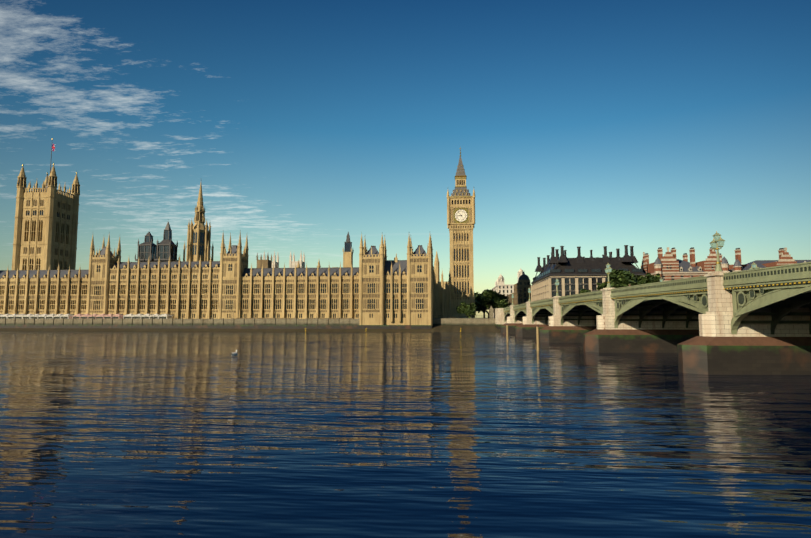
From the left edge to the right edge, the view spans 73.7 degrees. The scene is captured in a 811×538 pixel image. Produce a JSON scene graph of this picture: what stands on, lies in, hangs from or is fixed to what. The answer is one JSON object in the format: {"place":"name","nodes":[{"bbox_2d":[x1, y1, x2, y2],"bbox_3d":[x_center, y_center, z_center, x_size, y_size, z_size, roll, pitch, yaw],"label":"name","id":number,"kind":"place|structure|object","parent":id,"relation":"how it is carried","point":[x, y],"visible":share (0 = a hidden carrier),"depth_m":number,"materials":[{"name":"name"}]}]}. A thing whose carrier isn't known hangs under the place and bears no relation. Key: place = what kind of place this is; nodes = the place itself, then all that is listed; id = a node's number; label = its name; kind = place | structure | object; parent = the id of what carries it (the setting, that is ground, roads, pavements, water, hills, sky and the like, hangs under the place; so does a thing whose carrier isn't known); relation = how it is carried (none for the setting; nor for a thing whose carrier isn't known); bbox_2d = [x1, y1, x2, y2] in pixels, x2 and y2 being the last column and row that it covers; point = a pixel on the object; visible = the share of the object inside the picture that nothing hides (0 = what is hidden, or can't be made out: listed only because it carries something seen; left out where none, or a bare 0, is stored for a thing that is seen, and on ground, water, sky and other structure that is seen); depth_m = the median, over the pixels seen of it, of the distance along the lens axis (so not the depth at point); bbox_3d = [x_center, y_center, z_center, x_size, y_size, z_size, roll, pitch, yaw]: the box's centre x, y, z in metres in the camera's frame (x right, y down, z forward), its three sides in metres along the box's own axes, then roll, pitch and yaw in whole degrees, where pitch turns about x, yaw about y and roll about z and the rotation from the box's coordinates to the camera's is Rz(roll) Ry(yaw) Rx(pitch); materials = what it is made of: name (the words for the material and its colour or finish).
{"place":"outdoors","nodes":[
{"label":"outdoors","id":0,"kind":"place"},
{"bbox_2d":[0,306,500,332],"bbox_3d":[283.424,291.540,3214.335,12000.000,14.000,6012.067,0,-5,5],"label":"wall","id":1,"kind":"structure","parent":0,"point":[483,325],"depth_m":248.96,"materials":[{"name":"stone"}]},
{"bbox_2d":[0,232,474,328],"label":"palace","id":2,"kind":"structure","parent":1,"relation":"on","point":[375,287],"depth_m":263.38,"materials":[{"name":"stone"}]},
{"bbox_2d":[12,138,79,269],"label":"square tower","id":3,"kind":"structure","parent":2,"relation":"on","point":[46,226],"depth_m":341.65,"materials":[{"name":"stone"}]},
{"bbox_2d":[0,314,172,318],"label":"terrace marquee","id":4,"kind":"object","parent":2,"relation":"on","point":[86,316],"visible":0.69,"depth_m":261.72,"materials":[{"name":"white fabric"}]},
{"bbox_2d":[135,221,178,261],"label":"towers","id":5,"kind":"structure","parent":2,"relation":"on","point":[165,248],"depth_m":296.90,"materials":[{"name":"stone"}]},
{"bbox_2d":[183,183,213,260],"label":"central tower","id":6,"kind":"structure","parent":2,"relation":"on","point":[198,238],"depth_m":303.26,"materials":[{"name":"stone"}]},
{"bbox_2d":[447,148,474,298],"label":"clock tower","id":7,"kind":"structure","parent":1,"relation":"on","point":[460,212],"depth_m":295.81,"materials":[{"name":"stone"}]},
{"bbox_2d":[456,301,477,317],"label":"tree","id":8,"kind":"object","parent":1,"relation":"on","point":[468,310],"visible":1,"depth_m":255.30,"materials":[{"name":"green plant"}]},
{"bbox_2d":[475,289,495,317],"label":"tree","id":9,"kind":"object","parent":1,"relation":"on","point":[478,304],"visible":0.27,"depth_m":303.02,"materials":[{"name":"green plant"}]},
{"bbox_2d":[480,289,509,311],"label":"tree","id":10,"kind":"object","parent":1,"relation":"on","point":[489,297],"visible":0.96,"depth_m":281.81,"materials":[{"name":"green plant"}]},
{"bbox_2d":[487,289,510,309],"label":"tree","id":11,"kind":"object","parent":1,"relation":"on","point":[502,297],"visible":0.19,"depth_m":323.92,"materials":[{"name":"green plant"}]},
{"bbox_2d":[580,289,590,292],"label":"embankment tree","id":12,"kind":"object","parent":1,"relation":"on","point":[583,291],"visible":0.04,"depth_m":249.20,"materials":[{"name":"green plant"}]},
{"bbox_2d":[596,269,645,290],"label":"embankment tree","id":13,"kind":"object","parent":1,"relation":"on","point":[619,278],"visible":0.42,"depth_m":244.92,"materials":[{"name":"green plant"}]},
{"bbox_2d":[635,273,663,283],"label":"embankment tree","id":14,"kind":"object","parent":1,"relation":"on","point":[650,278],"visible":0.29,"depth_m":247.27,"materials":[{"name":"green plant"}]},
{"bbox_2d":[641,247,810,280],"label":"building","id":15,"kind":"structure","parent":1,"relation":"on","point":[668,266],"depth_m":264.16,"materials":[{"name":"red brick"}]},
{"bbox_2d":[263,251,530,304],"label":"buildings","id":16,"kind":"structure","parent":0,"point":[519,288],"depth_m":555.03,"materials":[{"name":"stone"}]},
{"bbox_2d":[0,331,810,537],"bbox_3d":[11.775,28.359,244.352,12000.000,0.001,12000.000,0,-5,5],"label":"river thames","id":17,"kind":"structure","parent":0,"point":[132,434],"depth_m":27.74,"materials":[{"name":"blue liquid"}]},
{"bbox_2d":[305,324,538,350],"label":"mooring posts","id":18,"kind":"object","parent":17,"relation":"on","point":[537,332],"visible":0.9,"depth_m":104.59,"materials":[{"name":"yellow paint"}]},
{"bbox_2d":[495,231,810,374],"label":"bridge","id":19,"kind":"structure","parent":17,"relation":"on","point":[754,319],"depth_m":62.49,"materials":[{"name":"green painted iron"},{"name":"stone"},{"name":"asphalt"}]},
{"bbox_2d":[0,0,810,317],"label":"sky","id":20,"kind":"structure","parent":0,"point":[647,126],"materials":[{"name":"blue"}]},
{"bbox_2d":[531,245,645,301],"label":"office building","id":21,"kind":"structure","parent":0,"point":[573,276],"depth_m":272.72,"materials":[{"name":"stone"}]}
]}

